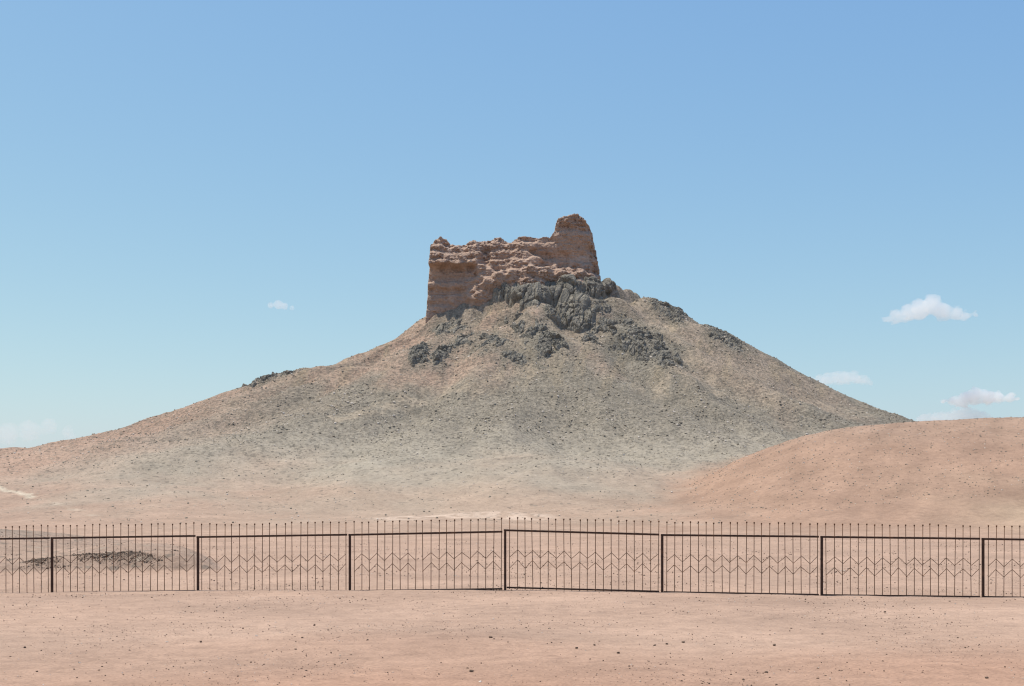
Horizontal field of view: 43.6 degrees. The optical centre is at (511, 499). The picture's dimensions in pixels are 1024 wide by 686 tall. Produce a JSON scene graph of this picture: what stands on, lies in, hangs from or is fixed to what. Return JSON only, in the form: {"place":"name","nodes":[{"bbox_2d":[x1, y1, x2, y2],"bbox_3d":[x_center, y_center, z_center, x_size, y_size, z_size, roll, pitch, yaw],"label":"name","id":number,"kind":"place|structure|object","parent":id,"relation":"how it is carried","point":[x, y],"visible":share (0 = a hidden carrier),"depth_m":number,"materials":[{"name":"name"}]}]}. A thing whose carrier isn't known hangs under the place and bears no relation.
{"place":"outdoors","nodes":[
{"label":"outdoors","id":0,"kind":"place"},
{"bbox_2d":[0,285,913,525],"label":"hill","id":1,"kind":"structure","parent":0,"point":[392,498],"depth_m":106.75,"materials":[{"name":"soil"}]},
{"bbox_2d":[242,370,295,386],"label":"rock outcrop","id":2,"kind":"object","parent":1,"relation":"on","point":[265,377],"visible":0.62,"depth_m":131.77,"materials":[{"name":"grey stone"}]},
{"bbox_2d":[408,341,432,366],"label":"rock outcrop","id":3,"kind":"object","parent":1,"relation":"on","point":[417,352],"visible":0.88,"depth_m":123.51,"materials":[{"name":"grey stone"}]},
{"bbox_2d":[429,344,456,364],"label":"rock outcrop","id":4,"kind":"object","parent":1,"relation":"on","point":[442,352],"visible":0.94,"depth_m":124.36,"materials":[{"name":"grey stone"}]},
{"bbox_2d":[432,312,473,334],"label":"rock outcrop","id":5,"kind":"object","parent":1,"relation":"on","point":[442,327],"visible":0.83,"depth_m":133.15,"materials":[{"name":"grey stone"}]},
{"bbox_2d":[454,332,507,350],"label":"rock outcrop","id":6,"kind":"object","parent":1,"relation":"on","point":[460,340],"visible":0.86,"depth_m":126.94,"materials":[{"name":"grey stone"}]},
{"bbox_2d":[0,286,1023,524],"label":"scree","id":7,"kind":"structure","parent":1,"relation":"on","point":[507,403],"depth_m":114.11,"materials":[{"name":"stone"}]},
{"bbox_2d":[425,213,600,322],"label":"ruined tower","id":8,"kind":"structure","parent":1,"relation":"on","point":[473,272],"depth_m":135.80,"materials":[{"name":"brown stone"}]},
{"bbox_2d":[501,350,528,366],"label":"rock outcrop","id":9,"kind":"object","parent":1,"relation":"on","point":[512,355],"visible":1,"depth_m":121.44,"materials":[{"name":"grey stone"}]},
{"bbox_2d":[492,282,544,311],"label":"rock outcrop","id":10,"kind":"object","parent":1,"relation":"on","point":[528,294],"visible":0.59,"depth_m":130.70,"materials":[{"name":"grey stone"}]},
{"bbox_2d":[503,309,568,358],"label":"rock outcrop","id":11,"kind":"object","parent":1,"relation":"on","point":[544,348],"visible":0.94,"depth_m":123.43,"materials":[{"name":"grey stone"}]},
{"bbox_2d":[542,274,590,309],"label":"rock outcrop","id":12,"kind":"object","parent":1,"relation":"on","point":[554,292],"visible":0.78,"depth_m":130.86,"materials":[{"name":"grey stone"}]},
{"bbox_2d":[543,299,595,332],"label":"rock outcrop","id":13,"kind":"object","parent":1,"relation":"on","point":[575,317],"visible":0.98,"depth_m":127.70,"materials":[{"name":"grey stone"}]},
{"bbox_2d":[551,280,589,291],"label":"rock outcrop","id":14,"kind":"object","parent":1,"relation":"on","point":[581,285],"visible":0.2,"depth_m":132.05,"materials":[{"name":"grey stone"}]},
{"bbox_2d":[583,276,615,298],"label":"rock outcrop","id":15,"kind":"object","parent":1,"relation":"on","point":[604,288],"visible":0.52,"depth_m":132.67,"materials":[{"name":"grey stone"}]},
{"bbox_2d":[591,298,610,316],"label":"rock outcrop","id":16,"kind":"object","parent":1,"relation":"on","point":[605,308],"visible":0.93,"depth_m":129.24,"materials":[{"name":"grey stone"}]},
{"bbox_2d":[581,316,682,367],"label":"rock outcrop","id":17,"kind":"object","parent":1,"relation":"on","point":[633,344],"visible":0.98,"depth_m":124.31,"materials":[{"name":"grey stone"}]},
{"bbox_2d":[648,298,687,322],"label":"rock outcrop","id":18,"kind":"object","parent":1,"relation":"on","point":[674,312],"visible":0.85,"depth_m":132.38,"materials":[{"name":"grey stone"}]},
{"bbox_2d":[704,324,745,351],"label":"rock outcrop","id":19,"kind":"object","parent":1,"relation":"on","point":[717,333],"visible":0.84,"depth_m":129.75,"materials":[{"name":"grey stone"}]},
{"bbox_2d":[0,522,1023,685],"bbox_3d":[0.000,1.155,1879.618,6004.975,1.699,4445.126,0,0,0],"label":"ground","id":20,"kind":"structure","parent":0,"point":[458,654],"depth_m":19.40,"materials":[{"name":"soil"}]},
{"bbox_2d":[20,549,180,568],"bbox_3d":[-12.019,1.460,30.804,7.997,0.500,1.309,0,0,-5],"label":"rubble","id":21,"kind":"object","parent":20,"relation":"on","point":[104,554],"visible":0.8,"depth_m":31.02,"materials":[{"name":"stone"}]},
{"bbox_2d":[0,529,223,570],"bbox_3d":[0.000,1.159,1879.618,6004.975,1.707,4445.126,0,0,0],"label":"earth mound","id":22,"kind":"object","parent":20,"relation":"on","point":[5,564],"visible":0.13,"depth_m":32.97,"materials":[{"name":"soil"}]},
{"bbox_2d":[0,517,1023,596],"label":"metal fence","id":23,"kind":"object","parent":20,"relation":"on","point":[800,536],"visible":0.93,"depth_m":24.23,"materials":[{"name":"metal"}]},
{"bbox_2d":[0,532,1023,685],"bbox_3d":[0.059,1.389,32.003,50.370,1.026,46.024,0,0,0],"label":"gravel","id":24,"kind":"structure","parent":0,"point":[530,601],"depth_m":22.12,"materials":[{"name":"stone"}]},
{"bbox_2d":[0,0,1023,447],"label":"sky","id":25,"kind":"structure","parent":0,"point":[200,200],"materials":[{"name":"blue"}]},
{"bbox_2d":[684,417,1023,527],"bbox_3d":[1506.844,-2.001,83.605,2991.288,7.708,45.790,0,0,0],"label":"sand hill","id":26,"kind":"structure","parent":0,"point":[995,507],"depth_m":76.46,"materials":[{"name":"beige sand"}]}
]}

